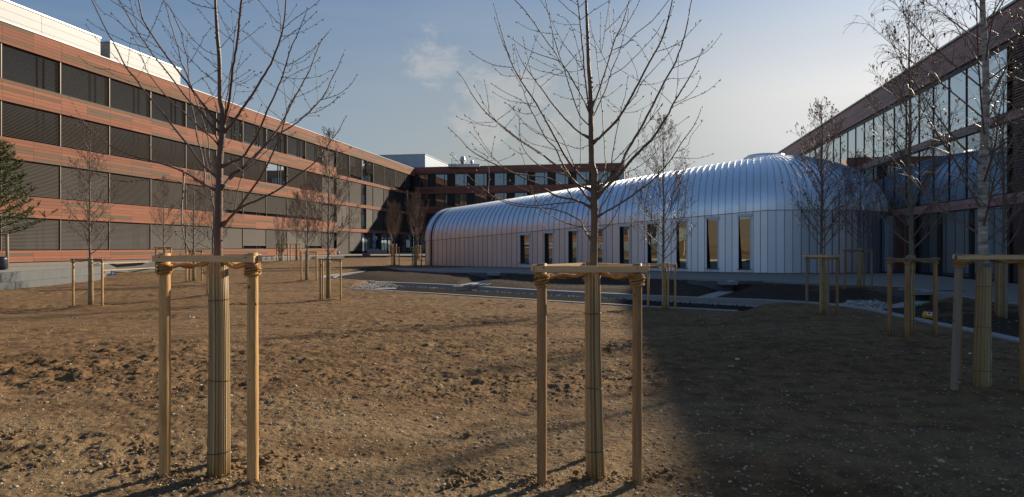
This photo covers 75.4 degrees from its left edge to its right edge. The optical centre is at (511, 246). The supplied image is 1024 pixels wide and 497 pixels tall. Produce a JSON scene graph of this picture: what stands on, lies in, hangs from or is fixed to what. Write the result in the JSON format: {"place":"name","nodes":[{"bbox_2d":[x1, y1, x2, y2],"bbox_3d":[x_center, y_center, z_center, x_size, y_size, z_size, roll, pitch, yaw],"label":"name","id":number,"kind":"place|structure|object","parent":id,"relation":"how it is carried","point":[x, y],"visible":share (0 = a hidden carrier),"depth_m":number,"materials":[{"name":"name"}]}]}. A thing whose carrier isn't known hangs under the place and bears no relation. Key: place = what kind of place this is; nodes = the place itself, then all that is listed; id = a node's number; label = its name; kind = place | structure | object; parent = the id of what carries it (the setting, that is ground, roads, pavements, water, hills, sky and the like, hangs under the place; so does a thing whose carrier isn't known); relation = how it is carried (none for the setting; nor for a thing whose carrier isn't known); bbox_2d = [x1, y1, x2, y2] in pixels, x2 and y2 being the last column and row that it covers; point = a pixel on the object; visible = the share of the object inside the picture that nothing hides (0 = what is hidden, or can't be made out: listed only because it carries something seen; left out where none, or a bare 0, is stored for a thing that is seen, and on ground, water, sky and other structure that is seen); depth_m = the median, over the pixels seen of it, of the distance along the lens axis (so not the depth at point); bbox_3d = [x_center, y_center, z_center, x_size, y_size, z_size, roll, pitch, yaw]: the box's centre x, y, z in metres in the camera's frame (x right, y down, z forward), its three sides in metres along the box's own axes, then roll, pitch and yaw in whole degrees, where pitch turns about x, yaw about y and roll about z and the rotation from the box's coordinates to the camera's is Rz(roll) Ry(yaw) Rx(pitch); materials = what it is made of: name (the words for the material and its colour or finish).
{"place":"outdoors","nodes":[
{"label":"outdoors","id":0,"kind":"place"},
{"bbox_2d":[0,252,424,271],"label":"terrace pavement","id":1,"kind":"structure","parent":0,"point":[13,267],"depth_m":44.86,"materials":[{"name":"grey concrete"}]},
{"bbox_2d":[0,139,59,235],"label":"pine tree","id":2,"kind":"object","parent":1,"relation":"on","point":[7,157],"visible":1,"depth_m":35.52,"materials":[{"name":"green plant"}]},
{"bbox_2d":[0,19,414,264],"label":"office building","id":3,"kind":"structure","parent":1,"relation":"on","point":[42,77],"depth_m":58.32,"materials":[{"name":"brown"}]},
{"bbox_2d":[2,217,58,250],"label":"window","id":4,"kind":"structure","parent":3,"relation":"in","point":[44,235],"depth_m":47.70,"materials":[{"name":"grey glass"}]},
{"bbox_2d":[2,159,58,198],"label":"window","id":5,"kind":"structure","parent":3,"relation":"in","point":[45,177],"depth_m":48.12,"materials":[{"name":"grey glass"}]},
{"bbox_2d":[2,101,58,145],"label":"window","id":6,"kind":"structure","parent":3,"relation":"in","point":[20,122],"depth_m":47.39,"materials":[{"name":"grey glass"}]},
{"bbox_2d":[2,44,59,92],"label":"window","id":7,"kind":"structure","parent":3,"relation":"in","point":[20,66],"depth_m":47.46,"materials":[{"name":"grey glass"}]},
{"bbox_2d":[0,0,100,54],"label":"roof plant room","id":8,"kind":"object","parent":3,"relation":"on","point":[26,18],"visible":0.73,"depth_m":49.56,"materials":[{"name":"white metal"}]},
{"bbox_2d":[61,219,108,249],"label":"window","id":9,"kind":"structure","parent":3,"relation":"in","point":[71,240],"depth_m":51.74,"materials":[{"name":"grey glass"}]},
{"bbox_2d":[61,166,108,202],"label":"window","id":10,"kind":"structure","parent":3,"relation":"in","point":[66,178],"depth_m":51.84,"materials":[{"name":"grey glass"}]},
{"bbox_2d":[61,115,108,154],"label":"window","id":11,"kind":"structure","parent":3,"relation":"in","point":[70,133],"depth_m":51.77,"materials":[{"name":"grey glass"}]},
{"bbox_2d":[61,63,108,105],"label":"window","id":12,"kind":"structure","parent":3,"relation":"in","point":[78,83],"depth_m":52.13,"materials":[{"name":"grey glass"}]},
{"bbox_2d":[110,222,149,249],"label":"window","id":13,"kind":"structure","parent":3,"relation":"in","point":[125,235],"depth_m":56.78,"materials":[{"name":"grey glass"}]},
{"bbox_2d":[110,173,149,206],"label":"window","id":14,"kind":"structure","parent":3,"relation":"in","point":[137,193],"depth_m":56.80,"materials":[{"name":"grey glass"}]},
{"bbox_2d":[110,126,149,161],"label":"window","id":15,"kind":"structure","parent":3,"relation":"in","point":[127,141],"depth_m":56.78,"materials":[{"name":"grey glass"}]},
{"bbox_2d":[110,79,149,116],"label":"window","id":16,"kind":"structure","parent":3,"relation":"in","point":[123,96],"depth_m":56.80,"materials":[{"name":"grey glass"}]},
{"bbox_2d":[100,41,180,83],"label":"roof plant room","id":17,"kind":"object","parent":3,"relation":"on","point":[135,60],"visible":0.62,"depth_m":58.65,"materials":[{"name":"white metal"}]},
{"bbox_2d":[151,224,184,249],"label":"window","id":18,"kind":"structure","parent":3,"relation":"in","point":[175,241],"depth_m":61.43,"materials":[{"name":"grey glass"}]},
{"bbox_2d":[151,179,184,208],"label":"window","id":19,"kind":"structure","parent":3,"relation":"in","point":[175,192],"depth_m":61.49,"materials":[{"name":"grey glass"}]},
{"bbox_2d":[151,135,184,167],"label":"window","id":20,"kind":"structure","parent":3,"relation":"in","point":[174,151],"depth_m":61.56,"materials":[{"name":"grey glass"}]},
{"bbox_2d":[151,92,184,126],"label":"window","id":21,"kind":"structure","parent":3,"relation":"in","point":[174,114],"depth_m":61.56,"materials":[{"name":"grey glass"}]},
{"bbox_2d":[186,225,213,248],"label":"window","id":22,"kind":"structure","parent":3,"relation":"in","point":[206,241],"depth_m":65.86,"materials":[{"name":"grey glass"}]},
{"bbox_2d":[186,184,214,211],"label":"window","id":23,"kind":"structure","parent":3,"relation":"in","point":[208,201],"depth_m":65.74,"materials":[{"name":"grey glass"}]},
{"bbox_2d":[186,144,215,172],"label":"window","id":24,"kind":"structure","parent":3,"relation":"in","point":[189,155],"depth_m":65.73,"materials":[{"name":"grey glass"}]},
{"bbox_2d":[186,103,215,134],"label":"window","id":25,"kind":"structure","parent":3,"relation":"in","point":[190,124],"depth_m":65.97,"materials":[{"name":"grey glass"}]},
{"bbox_2d":[217,113,242,141],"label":"window","id":26,"kind":"structure","parent":3,"relation":"in","point":[230,133],"depth_m":71.77,"materials":[{"name":"grey glass"}]},
{"bbox_2d":[223,227,241,248],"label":"window","id":27,"kind":"structure","parent":3,"relation":"in","point":[233,240],"depth_m":71.45,"materials":[{"name":"grey glass"}]},
{"bbox_2d":[223,189,241,213],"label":"window","id":28,"kind":"structure","parent":3,"relation":"in","point":[239,196],"depth_m":71.29,"materials":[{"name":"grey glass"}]},
{"bbox_2d":[223,152,242,177],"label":"window","id":29,"kind":"structure","parent":3,"relation":"in","point":[230,168],"depth_m":71.30,"materials":[{"name":"grey glass"}]},
{"bbox_2d":[243,228,265,248],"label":"window","id":30,"kind":"structure","parent":3,"relation":"in","point":[253,238],"depth_m":75.47,"materials":[{"name":"grey glass"}]},
{"bbox_2d":[243,192,265,215],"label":"window","id":31,"kind":"structure","parent":3,"relation":"in","point":[258,208],"depth_m":75.60,"materials":[{"name":"grey glass"}]},
{"bbox_2d":[243,157,265,181],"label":"window","id":32,"kind":"structure","parent":3,"relation":"in","point":[254,172],"depth_m":75.71,"materials":[{"name":"grey glass"}]},
{"bbox_2d":[243,121,265,146],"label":"window","id":33,"kind":"structure","parent":3,"relation":"in","point":[248,131],"depth_m":75.19,"materials":[{"name":"grey glass"}]},
{"bbox_2d":[267,162,285,184],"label":"window","id":34,"kind":"structure","parent":3,"relation":"in","point":[276,174],"depth_m":80.45,"materials":[{"name":"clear glass"}]},
{"bbox_2d":[267,195,286,217],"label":"window","id":35,"kind":"structure","parent":3,"relation":"in","point":[273,202],"depth_m":80.15,"materials":[{"name":"grey glass"}]},
{"bbox_2d":[287,167,304,188],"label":"window","id":36,"kind":"structure","parent":3,"relation":"in","point":[291,172],"depth_m":84.85,"materials":[{"name":"grey glass"}]},
{"bbox_2d":[287,136,304,158],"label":"window","id":37,"kind":"structure","parent":3,"relation":"in","point":[295,147],"depth_m":84.99,"materials":[{"name":"grey glass"}]},
{"bbox_2d":[413,163,628,251],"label":"office building","id":38,"kind":"structure","parent":1,"relation":"on","point":[441,188],"depth_m":128.46,"materials":[{"name":"brown"}]},
{"bbox_2d":[379,154,447,167],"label":"roof plant room","id":39,"kind":"object","parent":38,"relation":"on","point":[417,160],"visible":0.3,"depth_m":141.38,"materials":[{"name":"grey metal"}]},
{"bbox_2d":[8,0,1012,178],"label":"sky","id":40,"kind":"structure","parent":0,"point":[772,59],"materials":[{"name":"blue"}]},
{"bbox_2d":[0,256,1023,496],"bbox_3d":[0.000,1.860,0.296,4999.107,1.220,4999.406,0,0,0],"label":"ground","id":41,"kind":"structure","parent":0,"point":[133,297],"depth_m":8.02,"materials":[{"name":"soil"}]},
{"bbox_2d":[61,123,119,304],"bbox_3d":[-14.594,-1.106,22.994,1.699,6.408,1.595,0,0,28],"label":"young tree","id":42,"kind":"object","parent":41,"relation":"on","point":[89,229],"visible":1,"depth_m":22.93,"materials":[{"name":"brown plant"}]},
{"bbox_2d":[148,176,177,252],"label":"young tree","id":43,"kind":"object","parent":41,"relation":"on","point":[162,215],"visible":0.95,"depth_m":43.68,"materials":[{"name":"brown plant"}]},
{"bbox_2d":[174,160,211,280],"bbox_3d":[-16.646,-1.321,34.596,1.956,6.385,1.771,0,0,0],"label":"young tree","id":44,"kind":"object","parent":41,"relation":"on","point":[193,252],"visible":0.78,"depth_m":34.53,"materials":[{"name":"brown wood"}]},
{"bbox_2d":[152,253,262,482],"bbox_3d":[-2.299,0.951,5.012,0.769,1.802,0.872,0,0,-22],"label":"stake frame","id":45,"kind":"object","parent":41,"relation":"on","point":[250,263],"visible":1,"depth_m":4.89,"materials":[{"name":"brown wood"}]},
{"bbox_2d":[185,154,233,253],"bbox_3d":[-12.046,-0.874,26.501,1.873,5.762,1.496,0,0,0],"label":"young tree","id":46,"kind":"object","parent":41,"relation":"on","point":[209,214],"visible":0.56,"depth_m":26.48,"materials":[{"name":"brown plant"}]},
{"bbox_2d":[0,255,424,289],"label":"retaining wall","id":47,"kind":"structure","parent":41,"relation":"on","point":[24,279],"depth_m":34.50,"materials":[{"name":"concrete"}]},
{"bbox_2d":[68,0,357,478],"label":"young tree","id":48,"kind":"object","parent":41,"relation":"on","point":[218,452],"visible":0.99,"depth_m":4.98,"materials":[{"name":"brown plant"}]},
{"bbox_2d":[283,180,323,279],"bbox_3d":[-11.334,-0.874,36.231,2.137,5.621,1.990,0,0,-27],"label":"young tree","id":49,"kind":"object","parent":41,"relation":"on","point":[316,227],"visible":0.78,"depth_m":36.36,"materials":[{"name":"brown wood"}]},
{"bbox_2d":[292,126,363,298],"bbox_3d":[-7.261,-1.310,26.379,2.192,6.939,2.743,0,0,24],"label":"young tree","id":50,"kind":"object","parent":41,"relation":"on","point":[328,275],"visible":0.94,"depth_m":26.31,"materials":[{"name":"brown wood"}]},
{"bbox_2d":[0,425,673,494],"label":"soil lumps","id":51,"kind":"object","parent":41,"relation":"on","point":[463,477],"visible":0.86,"depth_m":4.96,"materials":[{"name":"brown soil"}]},
{"bbox_2d":[0,297,1018,496],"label":"soil clods","id":52,"kind":"object","parent":41,"relation":"on","point":[612,370],"visible":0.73,"depth_m":8.97,"materials":[{"name":"brown soil"}]},
{"bbox_2d":[0,304,1023,496],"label":"pebbles","id":53,"kind":"object","parent":41,"relation":"on","point":[486,465],"visible":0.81,"depth_m":6.18,"materials":[{"name":"stone"}]},
{"bbox_2d":[348,288,738,310],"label":"kerb","id":54,"kind":"structure","parent":41,"relation":"on","point":[554,300],"depth_m":26.80,"materials":[{"name":"concrete"}]},
{"bbox_2d":[347,281,758,306],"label":"gravel","id":55,"kind":"structure","parent":41,"relation":"on","point":[377,285],"depth_m":34.73,"materials":[{"name":"grey gravel"}]},
{"bbox_2d":[448,0,721,480],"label":"young tree","id":56,"kind":"object","parent":41,"relation":"on","point":[594,444],"visible":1,"depth_m":4.87,"materials":[{"name":"brown plant"}]},
{"bbox_2d":[531,261,648,485],"bbox_3d":[0.555,0.977,5.061,0.843,1.714,0.757,0,0,0],"label":"stake frame","id":57,"kind":"object","parent":41,"relation":"on","point":[542,277],"visible":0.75,"depth_m":4.73,"materials":[{"name":"brown wood"}]},
{"bbox_2d":[646,263,677,308],"bbox_3d":[5.200,1.465,23.357,1.068,1.747,0.852,0,0,0],"label":"stake frame","id":58,"kind":"object","parent":41,"relation":"on","point":[668,265],"visible":0.78,"depth_m":23.06,"materials":[{"name":"brown wood"}]},
{"bbox_2d":[628,112,696,307],"bbox_3d":[5.299,-1.207,23.077,2.512,6.956,2.558,0,0,0],"label":"young tree","id":59,"kind":"object","parent":41,"relation":"on","point":[664,284],"visible":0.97,"depth_m":23.06,"materials":[{"name":"brown plant"}]},
{"bbox_2d":[368,281,1018,342],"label":"kerb","id":60,"kind":"structure","parent":41,"relation":"on","point":[745,301],"depth_m":27.59,"materials":[{"name":"concrete"}]},
{"bbox_2d":[392,268,1017,304],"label":"kerb","id":61,"kind":"structure","parent":41,"relation":"on","point":[941,296],"depth_m":33.54,"materials":[{"name":"concrete"}]},
{"bbox_2d":[687,280,762,302],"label":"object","id":62,"kind":"object","parent":41,"relation":"on","point":[723,288],"visible":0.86,"depth_m":32.99,"materials":[{"name":"stone"}]},
{"bbox_2d":[804,255,839,315],"bbox_3d":[8.530,1.093,18.042,0.759,1.739,0.828,0,0,-26],"label":"stake frame","id":63,"kind":"object","parent":41,"relation":"on","point":[826,257],"visible":0.96,"depth_m":18.02,"materials":[{"name":"wood"}]},
{"bbox_2d":[781,97,865,313],"bbox_3d":[8.452,-1.108,17.911,1.980,6.022,1.981,0,0,33],"label":"young tree","id":64,"kind":"object","parent":41,"relation":"on","point":[822,291],"visible":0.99,"depth_m":17.93,"materials":[{"name":"plant"}]},
{"bbox_2d":[842,249,873,289],"bbox_3d":[14.305,1.010,27.657,1.252,1.790,0.850,0,0,0],"label":"stake frame","id":65,"kind":"object","parent":41,"relation":"on","point":[863,251],"visible":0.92,"depth_m":27.37,"materials":[{"name":"wood"}]},
{"bbox_2d":[838,148,887,287],"bbox_3d":[14.417,-1.132,27.356,2.085,5.854,1.960,0,0,0],"label":"young tree","id":66,"kind":"object","parent":41,"relation":"on","point":[859,271],"visible":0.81,"depth_m":27.36,"materials":[{"name":"brown wood"}]},
{"bbox_2d":[885,216,892,271],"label":"window","id":67,"kind":"structure","parent":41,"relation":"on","point":[888,242],"depth_m":45.94,"materials":[{"name":"glass"}]},
{"bbox_2d":[777,0,1023,283],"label":"office building","id":68,"kind":"structure","parent":41,"relation":"on","point":[947,239],"depth_m":38.55,"materials":[{"name":"brown"}]},
{"bbox_2d":[864,118,873,163],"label":"window","id":69,"kind":"structure","parent":68,"relation":"in","point":[866,125],"depth_m":50.88,"materials":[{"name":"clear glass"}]},
{"bbox_2d":[873,113,883,159],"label":"window","id":70,"kind":"structure","parent":68,"relation":"in","point":[876,120],"depth_m":48.82,"materials":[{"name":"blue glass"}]},
{"bbox_2d":[883,108,894,156],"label":"window","id":71,"kind":"structure","parent":68,"relation":"in","point":[891,110],"depth_m":46.93,"materials":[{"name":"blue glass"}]},
{"bbox_2d":[883,160,894,209],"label":"window","id":72,"kind":"structure","parent":68,"relation":"in","point":[886,179],"depth_m":46.93,"materials":[{"name":"blue glass"}]},
{"bbox_2d":[894,101,905,152],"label":"window","id":73,"kind":"structure","parent":68,"relation":"in","point":[898,107],"depth_m":45.01,"materials":[{"name":"blue glass"}]},
{"bbox_2d":[894,157,905,209],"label":"window","id":74,"kind":"structure","parent":68,"relation":"in","point":[903,178],"depth_m":45.01,"materials":[{"name":"blue glass"}]},
{"bbox_2d":[906,94,918,148],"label":"window","id":75,"kind":"structure","parent":68,"relation":"in","point":[913,99],"depth_m":42.78,"materials":[{"name":"blue glass"}]},
{"bbox_2d":[906,152,918,207],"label":"window","id":76,"kind":"structure","parent":68,"relation":"in","point":[916,176],"depth_m":42.78,"materials":[{"name":"blue glass"}]},
{"bbox_2d":[914,213,936,273],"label":"window","id":77,"kind":"structure","parent":68,"relation":"in","point":[927,248],"depth_m":41.17,"materials":[{"name":"black glass"}]},
{"bbox_2d":[919,88,933,143],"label":"window","id":78,"kind":"structure","parent":68,"relation":"in","point":[924,139],"depth_m":41.03,"materials":[{"name":"blue glass"}]},
{"bbox_2d":[919,147,933,205],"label":"window","id":79,"kind":"structure","parent":68,"relation":"in","point":[926,162],"depth_m":41.17,"materials":[{"name":"blue glass"}]},
{"bbox_2d":[933,78,948,138],"bbox_3d":[25.288,-8.095,39.075,0.413,3.210,2.011,0,0,0],"label":"window","id":80,"kind":"structure","parent":68,"relation":"in","point":[945,96],"depth_m":38.92,"materials":[{"name":"blue glass"}]},
{"bbox_2d":[934,143,948,202],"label":"window","id":81,"kind":"structure","parent":68,"relation":"in","point":[940,180],"depth_m":39.05,"materials":[{"name":"blue glass"}]},
{"bbox_2d":[941,209,968,277],"bbox_3d":[24.982,-0.160,37.383,0.713,3.700,3.665,0,0,0],"label":"window","id":82,"kind":"structure","parent":68,"relation":"in","point":[954,235],"depth_m":37.66,"materials":[{"name":"black glass"}]},
{"bbox_2d":[949,68,966,132],"bbox_3d":[24.928,-8.095,37.087,0.413,3.210,2.011,0,0,0],"label":"window","id":83,"kind":"structure","parent":68,"relation":"in","point":[959,87],"depth_m":37.01,"materials":[{"name":"blue glass"}]},
{"bbox_2d":[949,136,966,201],"bbox_3d":[24.928,-4.300,37.087,0.413,3.460,2.011,0,0,0],"label":"window","id":84,"kind":"structure","parent":68,"relation":"in","point":[959,191],"depth_m":37.12,"materials":[{"name":"blue glass"}]},
{"bbox_2d":[967,132,979,198],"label":"window","id":85,"kind":"structure","parent":68,"relation":"in","point":[976,136],"depth_m":35.49,"materials":[{"name":"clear glass"}]},
{"bbox_2d":[967,60,981,126],"bbox_3d":[24.568,-8.095,35.100,0.413,3.210,2.011,0,0,0],"label":"window","id":86,"kind":"structure","parent":68,"relation":"in","point":[972,102],"depth_m":35.39,"materials":[{"name":"blue glass"}]},
{"bbox_2d":[972,205,1006,279],"bbox_3d":[24.323,-0.160,33.742,0.712,3.700,3.665,0,0,0],"label":"window","id":87,"kind":"structure","parent":68,"relation":"in","point":[994,248],"depth_m":33.52,"materials":[{"name":"black glass"}]},
{"bbox_2d":[988,123,1007,195],"bbox_3d":[24.209,-4.300,33.112,0.413,3.460,2.011,0,0,0],"label":"window","id":88,"kind":"structure","parent":68,"relation":"in","point":[1005,128],"depth_m":32.98,"materials":[{"name":"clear glass"}]},
{"bbox_2d":[989,46,1007,118],"bbox_3d":[24.209,-8.095,33.112,0.413,3.210,2.011,0,0,0],"label":"window","id":89,"kind":"structure","parent":68,"relation":"in","point":[993,65],"depth_m":32.95,"materials":[{"name":"blue glass"}]},
{"bbox_2d":[885,257,939,338],"bbox_3d":[8.312,1.100,13.519,1.038,1.759,0.710,0,0,0],"label":"stake frame","id":90,"kind":"object","parent":41,"relation":"on","point":[905,261],"visible":0.98,"depth_m":13.66,"materials":[{"name":"wood"}]},
{"bbox_2d":[859,0,977,333],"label":"young tree","id":91,"kind":"object","parent":41,"relation":"on","point":[910,221],"visible":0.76,"depth_m":13.69,"materials":[{"name":"brown plant"}]},
{"bbox_2d":[875,288,963,307],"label":"cobbles","id":92,"kind":"object","parent":41,"relation":"on","point":[919,294],"visible":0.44,"depth_m":26.84,"materials":[{"name":"stone"}]},
{"bbox_2d":[844,0,1023,386],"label":"young tree","id":93,"kind":"object","parent":41,"relation":"on","point":[981,369],"visible":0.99,"depth_m":7.99,"materials":[{"name":"plant"}]},
{"bbox_2d":[950,253,1023,389],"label":"stake frame","id":94,"kind":"object","parent":41,"relation":"on","point":[961,260],"visible":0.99,"depth_m":7.89,"materials":[{"name":"wood"},{"name":"rope"}]},
{"bbox_2d":[964,75,1023,317],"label":"young tree","id":95,"kind":"object","parent":41,"relation":"on","point":[1001,284],"visible":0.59,"depth_m":17.14,"materials":[{"name":"brown wood"}]},
{"bbox_2d":[994,259,1019,318],"bbox_3d":[12.846,1.106,17.157,0.658,1.718,0.854,0,0,37],"label":"stake frame","id":96,"kind":"object","parent":41,"relation":"on","point":[1005,291],"visible":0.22,"depth_m":17.28,"materials":[{"name":"wood"}]},
{"bbox_2d":[369,286,754,310],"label":"water","id":97,"kind":"structure","parent":0,"point":[563,298],"depth_m":29.95,"materials":[{"name":"grey liquid"}]},
{"bbox_2d":[394,267,1017,302],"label":"path","id":98,"kind":"structure","parent":0,"point":[921,281],"depth_m":37.56,"materials":[{"name":"grey concrete"}]},
{"bbox_2d":[404,186,428,264],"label":"young tree","id":99,"kind":"object","parent":98,"relation":"on","point":[416,217],"visible":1,"depth_m":56.93,"materials":[{"name":"brown wood"}]},
{"bbox_2d":[425,152,887,273],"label":"metal pavilion","id":100,"kind":"structure","parent":98,"relation":"on","point":[742,218],"depth_m":46.56,"materials":[{"name":"metal"}]},
{"bbox_2d":[519,233,529,266],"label":"window","id":101,"kind":"structure","parent":100,"relation":"in","point":[524,237],"depth_m":55.08,"materials":[{"name":"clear glass"}]},
{"bbox_2d":[543,231,553,263],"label":"window","id":102,"kind":"structure","parent":100,"relation":"in","point":[548,235],"depth_m":53.59,"materials":[{"name":"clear glass"}]},
{"bbox_2d":[567,229,577,262],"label":"window","id":103,"kind":"structure","parent":100,"relation":"in","point":[572,233],"depth_m":52.16,"materials":[{"name":"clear glass"}]},
{"bbox_2d":[618,224,630,263],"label":"window","id":104,"kind":"structure","parent":100,"relation":"in","point":[624,229],"depth_m":49.13,"materials":[{"name":"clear glass"}]},
{"bbox_2d":[647,221,658,270],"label":"window","id":105,"kind":"structure","parent":100,"relation":"in","point":[652,255],"depth_m":47.72,"materials":[{"name":"clear glass"}]},
{"bbox_2d":[675,219,687,270],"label":"window","id":106,"kind":"structure","parent":100,"relation":"in","point":[681,253],"depth_m":46.55,"materials":[{"name":"clear glass"}]},
{"bbox_2d":[705,216,718,271],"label":"window","id":107,"kind":"structure","parent":100,"relation":"in","point":[712,223],"depth_m":45.56,"materials":[{"name":"clear glass"}]},
{"bbox_2d":[737,214,751,271],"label":"window","id":108,"kind":"structure","parent":100,"relation":"in","point":[744,220],"depth_m":44.67,"materials":[{"name":"clear glass"}]},
{"label":"path","id":109,"kind":"structure","parent":0,"visible":0},
{"bbox_2d":[385,198,403,264],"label":"young tree","id":110,"kind":"object","parent":109,"relation":"on","point":[394,223],"visible":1,"depth_m":59.44,"materials":[{"name":"brown wood"}]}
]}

